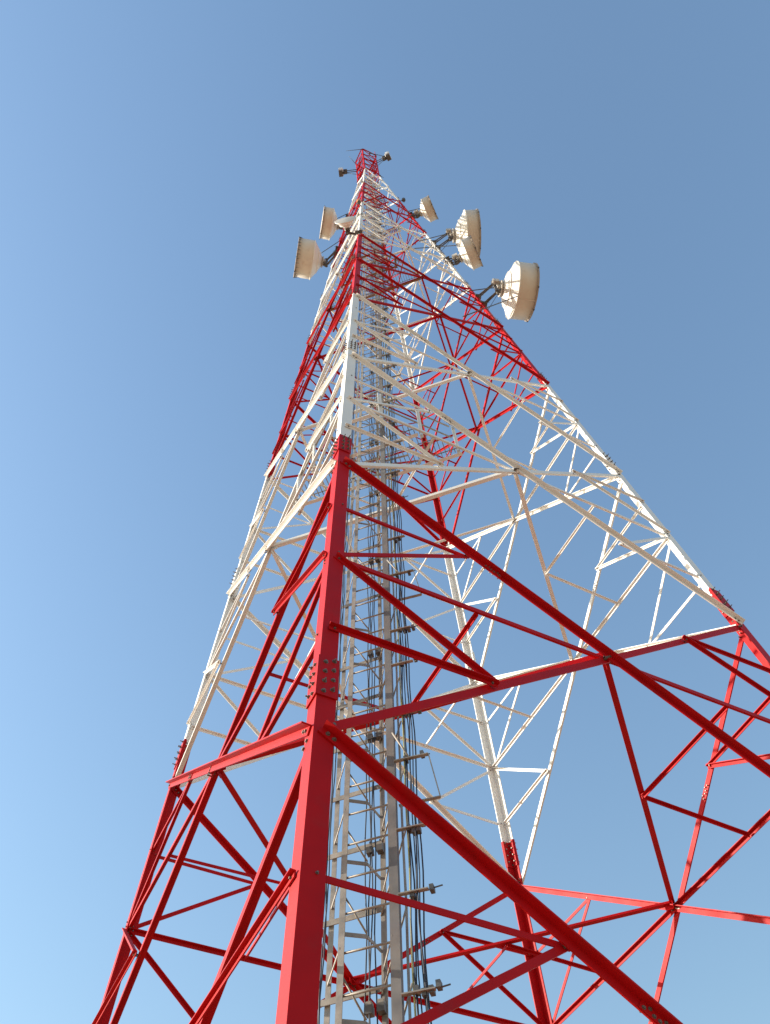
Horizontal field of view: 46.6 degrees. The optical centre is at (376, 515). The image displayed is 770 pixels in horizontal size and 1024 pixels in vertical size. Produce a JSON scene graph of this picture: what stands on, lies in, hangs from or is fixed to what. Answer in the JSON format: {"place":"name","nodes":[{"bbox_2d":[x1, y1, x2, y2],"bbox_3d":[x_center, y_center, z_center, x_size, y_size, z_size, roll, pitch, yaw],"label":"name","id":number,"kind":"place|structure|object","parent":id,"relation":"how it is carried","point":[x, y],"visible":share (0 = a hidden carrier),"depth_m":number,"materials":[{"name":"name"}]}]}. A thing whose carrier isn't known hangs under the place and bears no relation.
{"place":"outdoors","nodes":[
{"label":"outdoors","id":0,"kind":"place"},
{"bbox_2d":[0,0,769,1023],"label":"sky","id":1,"kind":"structure","parent":0,"point":[165,165],"materials":[{"name":"blue"}]},
{"bbox_3d":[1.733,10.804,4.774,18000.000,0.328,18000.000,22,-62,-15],"label":"ground","id":2,"kind":"structure","parent":0,"visible":0},
{"bbox_2d":[317,258,362,1023],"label":"feeder cable","id":3,"kind":"object","parent":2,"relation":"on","point":[333,746],"visible":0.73,"depth_m":8.82,"materials":[{"name":"black rubber"}]},
{"bbox_2d":[318,225,364,1023],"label":"feeder cable","id":4,"kind":"object","parent":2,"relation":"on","point":[336,748],"visible":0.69,"depth_m":8.89,"materials":[{"name":"black rubber"}]},
{"bbox_2d":[92,149,769,1023],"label":"lattice tower","id":5,"kind":"structure","parent":2,"relation":"on","point":[316,737],"depth_m":15.28,"materials":[{"name":"red metal"}]},
{"bbox_2d":[293,237,340,279],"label":"microwave dish","id":6,"kind":"object","parent":5,"relation":"attached to","point":[310,261],"visible":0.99,"depth_m":45.87,"materials":[{"name":"metal"}]},
{"bbox_2d":[319,206,348,239],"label":"microwave dish","id":7,"kind":"object","parent":5,"relation":"attached to","point":[329,227],"visible":0.88,"depth_m":51.19,"materials":[{"name":"plastic"}]},
{"bbox_2d":[320,202,365,1002],"bbox_3d":[-0.561,-6.185,27.065,0.062,55.856,5.288,-18,-60,8],"label":"ladder","id":8,"kind":"object","parent":5,"relation":"hanging from","point":[343,565],"visible":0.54,"depth_m":13.72,"materials":[{"name":"grey metal"}]},
{"bbox_2d":[338,167,356,176],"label":"radio unit","id":9,"kind":"object","parent":5,"relation":"attached to","point":[342,171],"visible":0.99,"depth_m":62.55,"materials":[{"name":"metal"}]},
{"bbox_2d":[335,216,362,234],"bbox_3d":[-1.060,-10.929,34.051,0.948,0.846,0.735,-11,-59,5],"label":"microwave dish","id":10,"kind":"object","parent":5,"relation":"attached to","point":[346,223],"visible":0.98,"depth_m":33.85,"materials":[{"name":"plastic"}]},
{"bbox_2d":[318,175,450,1023],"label":"access ladder","id":11,"kind":"object","parent":5,"relation":"attached to","point":[398,995],"visible":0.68,"depth_m":8.75,"materials":[{"name":"metal"}]},
{"bbox_2d":[363,237,371,1020],"bbox_3d":[-0.217,-6.463,27.554,0.064,56.956,5.314,-17,-60,8],"label":"feeder cable","id":12,"kind":"object","parent":11,"relation":"hanging from","point":[365,742],"visible":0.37,"depth_m":8.79,"materials":[{"name":"black rubber"}]},
{"bbox_2d":[368,229,372,1022],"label":"feeder cable","id":13,"kind":"object","parent":11,"relation":"hanging from","point":[370,740],"visible":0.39,"depth_m":9.06,"materials":[{"name":"black rubber"}]},
{"bbox_2d":[369,259,372,1023],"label":"feeder cable","id":14,"kind":"object","parent":11,"relation":"hanging from","point":[371,745],"visible":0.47,"depth_m":8.91,"materials":[{"name":"black rubber"}]},
{"bbox_2d":[373,218,377,1023],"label":"feeder cable","id":15,"kind":"object","parent":11,"relation":"attached to","point":[374,749],"visible":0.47,"depth_m":8.85,"materials":[{"name":"black rubber"}]},
{"bbox_2d":[376,188,418,1014],"bbox_3d":[0.144,-7.383,28.298,0.141,59.156,5.494,-16,-59,8],"label":"feeder cable","id":16,"kind":"object","parent":11,"relation":"attached to","point":[405,750],"visible":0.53,"depth_m":8.06,"materials":[{"name":"black rubber"}]},
{"bbox_2d":[382,269,418,1012],"bbox_3d":[0.251,-2.149,17.959,0.047,36.056,3.520,-18,-60,8],"label":"feeder cable","id":17,"kind":"object","parent":11,"relation":"hanging from","point":[406,751],"visible":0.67,"depth_m":7.90,"materials":[{"name":"black rubber"}]},
{"bbox_2d":[379,209,422,1012],"bbox_3d":[0.232,-6.287,26.392,0.052,54.756,5.286,-17,-60,8],"label":"feeder cable","id":18,"kind":"object","parent":11,"relation":"attached to","point":[408,728],"visible":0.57,"depth_m":9.12,"materials":[{"name":"black rubber"}]},
{"bbox_2d":[381,225,426,1010],"bbox_3d":[0.289,-4.111,21.920,0.045,44.856,4.382,-18,-60,8],"label":"feeder cable","id":19,"kind":"object","parent":11,"relation":"hanging from","point":[412,749],"visible":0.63,"depth_m":8.50,"materials":[{"name":"black rubber"}]},
{"bbox_2d":[381,233,428,1023],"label":"feeder cable","id":20,"kind":"object","parent":11,"relation":"hanging from","point":[409,738],"visible":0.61,"depth_m":8.53,"materials":[{"name":"black rubber"}]},
{"bbox_2d":[384,266,431,1023],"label":"feeder cable","id":21,"kind":"object","parent":11,"relation":"hanging from","point":[415,746],"visible":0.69,"depth_m":8.61,"materials":[{"name":"black rubber"}]},
{"bbox_2d":[377,151,391,162],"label":"radio unit","id":22,"kind":"object","parent":5,"relation":"attached to","point":[387,156],"visible":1,"depth_m":62.41,"materials":[{"name":"metal"}]},
{"bbox_2d":[372,178,411,1018],"bbox_3d":[0.074,-7.856,29.296,0.194,61.356,5.610,-16,-59,7],"label":"conduit","id":23,"kind":"object","parent":5,"relation":"attached to","point":[406,918],"visible":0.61,"depth_m":8.55,"materials":[{"name":"grey metal"}]},
{"bbox_2d":[381,265,415,1016],"bbox_3d":[0.232,-1.669,16.961,0.031,33.856,3.316,-18,-60,8],"label":"earthing wire","id":24,"kind":"object","parent":5,"relation":"attached to","point":[403,735],"visible":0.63,"depth_m":8.86,"materials":[{"name":"grey metal"}]},
{"bbox_2d":[406,195,437,221],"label":"microwave dish","id":25,"kind":"object","parent":5,"relation":"attached to","point":[427,211],"visible":1,"depth_m":46.71,"materials":[{"name":"plastic"}]},
{"bbox_2d":[414,209,480,255],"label":"microwave dish","id":26,"kind":"object","parent":5,"relation":"attached to","point":[468,223],"visible":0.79,"depth_m":40.27,"materials":[{"name":"metal"}]},
{"bbox_2d":[444,235,482,269],"bbox_3d":[3.664,-11.079,38.536,1.452,1.535,1.420,-23,-60,11],"label":"microwave dish","id":27,"kind":"object","parent":5,"relation":"attached to","point":[469,256],"visible":0.97,"depth_m":38.07,"materials":[{"name":"plastic"}]},
{"bbox_2d":[461,261,539,321],"bbox_3d":[4.242,-7.544,31.642,3.214,5.652,2.152,6,-59,-6],"label":"microwave dish","id":28,"kind":"object","parent":5,"relation":"attached to","point":[517,289],"visible":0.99,"depth_m":32.55,"materials":[{"name":"metal"}]}
]}

